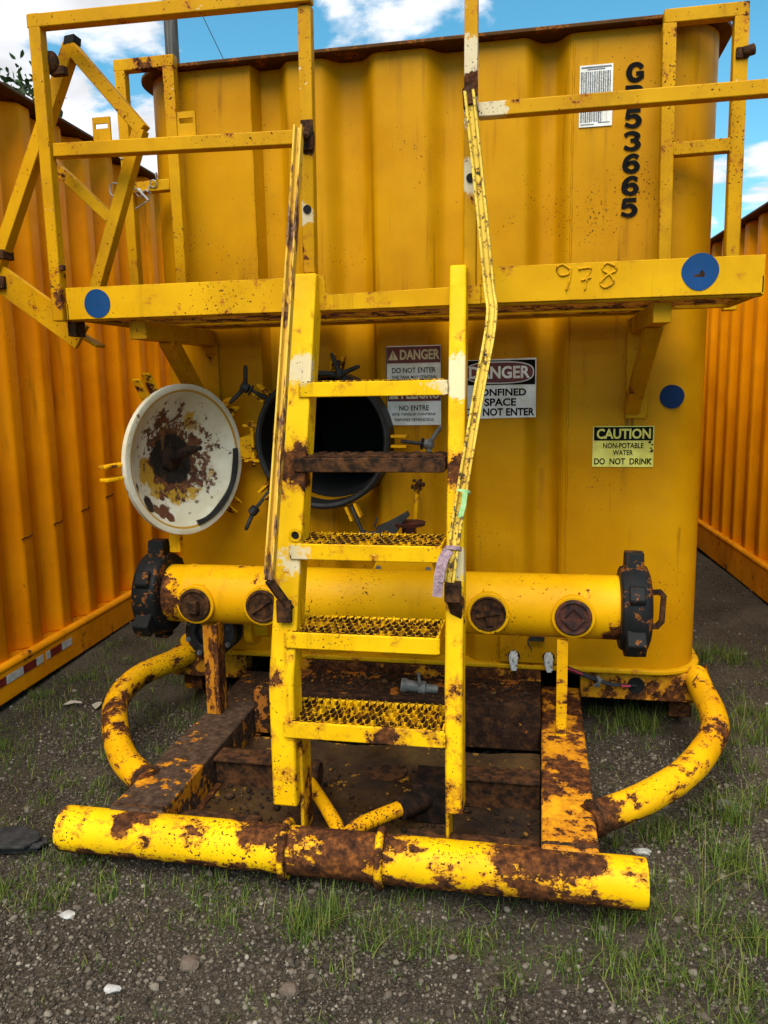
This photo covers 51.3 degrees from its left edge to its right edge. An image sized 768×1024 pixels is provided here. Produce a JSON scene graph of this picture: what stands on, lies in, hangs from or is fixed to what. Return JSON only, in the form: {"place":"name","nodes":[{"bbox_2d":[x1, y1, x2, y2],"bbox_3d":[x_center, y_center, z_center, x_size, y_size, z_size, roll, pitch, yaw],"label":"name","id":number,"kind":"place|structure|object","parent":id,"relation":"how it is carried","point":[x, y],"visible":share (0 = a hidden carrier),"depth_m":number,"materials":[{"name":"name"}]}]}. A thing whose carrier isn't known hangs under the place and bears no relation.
{"place":"outdoors","nodes":[
{"label":"outdoors","id":0,"kind":"place"},
{"bbox_2d":[0,547,767,1023],"bbox_3d":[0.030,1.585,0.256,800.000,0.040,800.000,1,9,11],"label":"ground","id":1,"kind":"structure","parent":0,"point":[746,602],"depth_m":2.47,"materials":[{"name":"grey gravel"}]},
{"bbox_2d":[0,826,46,853],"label":"rubber scrap","id":2,"kind":"object","parent":1,"relation":"on","point":[17,839],"visible":1,"depth_m":2.78,"materials":[{"name":"black rubber"}]},
{"bbox_2d":[0,50,65,117],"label":"tree","id":3,"kind":"object","parent":1,"relation":"on","point":[23,89],"visible":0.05,"depth_m":9.42,"materials":[{"name":"green plant"}]},
{"bbox_2d":[59,910,74,918],"bbox_3d":[-0.973,1.238,2.458,0.050,0.013,0.039,1,9,11],"label":"stone","id":4,"kind":"object","parent":1,"relation":"on","point":[67,914],"visible":1,"depth_m":2.45,"materials":[{"name":"white stone"}]},
{"bbox_2d":[63,700,81,704],"bbox_3d":[-1.591,0.975,4.088,0.094,0.014,0.040,-1,9,2],"label":"dry leaf","id":5,"kind":"object","parent":1,"relation":"on","point":[72,702],"visible":0.95,"depth_m":4.09,"materials":[{"name":"beige plant"}]},
{"bbox_2d":[0,81,180,705],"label":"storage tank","id":6,"kind":"object","parent":1,"relation":"on","point":[76,535],"visible":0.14,"depth_m":4.73,"materials":[{"name":"metal"}]},
{"bbox_2d":[92,702,101,708],"bbox_3d":[-1.453,0.975,4.047,0.040,0.014,0.094,0,9,6],"label":"dry leaf","id":7,"kind":"object","parent":1,"relation":"on","point":[96,705],"visible":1,"depth_m":4.04,"materials":[{"name":"beige plant"}]},
{"bbox_2d":[103,984,121,993],"bbox_3d":[-0.736,1.293,2.163,0.048,0.015,0.031,1,9,11],"label":"stone","id":8,"kind":"object","parent":1,"relation":"on","point":[110,988],"visible":1,"depth_m":2.16,"materials":[{"name":"white stone"}]},
{"bbox_2d":[179,955,199,971],"bbox_3d":[-0.547,1.271,2.249,0.059,0.036,0.051,-4,10,-17],"label":"stone","id":9,"kind":"object","parent":1,"relation":"on","point":[189,963],"visible":1,"depth_m":2.23,"materials":[{"name":"brown stone"}]},
{"bbox_2d":[163,0,223,62],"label":"utility pole","id":10,"kind":"object","parent":1,"relation":"on","point":[171,36],"depth_m":11.78,"materials":[{"name":"grey metal"}]},
{"bbox_2d":[278,981,298,996],"bbox_3d":[-0.253,1.276,2.135,0.060,0.037,0.039,1,9,11],"label":"stone","id":11,"kind":"object","parent":1,"relation":"on","point":[288,988],"visible":1,"depth_m":2.12,"materials":[{"name":"brown stone"}]},
{"bbox_2d":[0,0,767,910],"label":"storage tank","id":12,"kind":"object","parent":1,"relation":"on","point":[394,302],"visible":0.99,"depth_m":3.29,"materials":[{"name":"metal"}]},
{"bbox_2d":[204,669,536,838],"bbox_3d":[-0.012,0.932,3.141,1.215,0.246,1.090,1,9,11],"label":"debris","id":13,"kind":"object","parent":12,"relation":"on","point":[230,795],"visible":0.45,"depth_m":3.31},
{"bbox_2d":[400,672,437,693],"bbox_3d":[0.150,0.730,3.425,0.165,0.110,0.070,1,9,11],"label":"hose fitting","id":14,"kind":"object","parent":12,"relation":"on","point":[418,686],"visible":0.99,"depth_m":3.41,"materials":[{"name":"grey metal"}]},
{"bbox_2d":[432,545,461,597],"bbox_3d":[0.201,0.179,2.475,0.055,0.151,0.124,4,11,30],"label":"cloth strip","id":15,"kind":"object","parent":12,"relation":"attached to","point":[445,555],"visible":1,"depth_m":2.44,"materials":[{"name":"pink fabric"}]},
{"bbox_2d":[455,489,470,517],"bbox_3d":[0.248,-0.030,2.522,0.049,0.089,0.069,1,9,11],"label":"marking tape","id":16,"kind":"object","parent":12,"relation":"attached to","point":[465,493],"visible":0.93,"depth_m":2.50,"materials":[{"name":"green plastic"}]},
{"bbox_2d":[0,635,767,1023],"bbox_3d":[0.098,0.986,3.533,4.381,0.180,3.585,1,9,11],"label":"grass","id":17,"kind":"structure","parent":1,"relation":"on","point":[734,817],"depth_m":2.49,"materials":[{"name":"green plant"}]},
{"bbox_2d":[632,848,651,855],"bbox_3d":[0.887,1.167,2.745,0.065,0.020,0.037,1,9,11],"label":"stone","id":18,"kind":"object","parent":1,"relation":"on","point":[638,851],"visible":1,"depth_m":2.74,"materials":[{"name":"white stone"}]},
{"bbox_2d":[714,799,734,813],"bbox_3d":[1.284,1.111,3.007,0.076,0.051,0.064,1,9,11],"label":"stone","id":19,"kind":"object","parent":1,"relation":"on","point":[720,801],"visible":0.46,"depth_m":3.00,"materials":[{"name":"grey stone"}]},
{"bbox_2d":[697,202,767,602],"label":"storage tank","id":20,"kind":"object","parent":1,"relation":"on","point":[732,534],"visible":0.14,"depth_m":6.39,"materials":[{"name":"metal"}]},
{"bbox_2d":[0,0,767,237],"label":"sky","id":21,"kind":"structure","parent":0,"point":[337,23],"materials":[{"name":"blue"}]}
]}

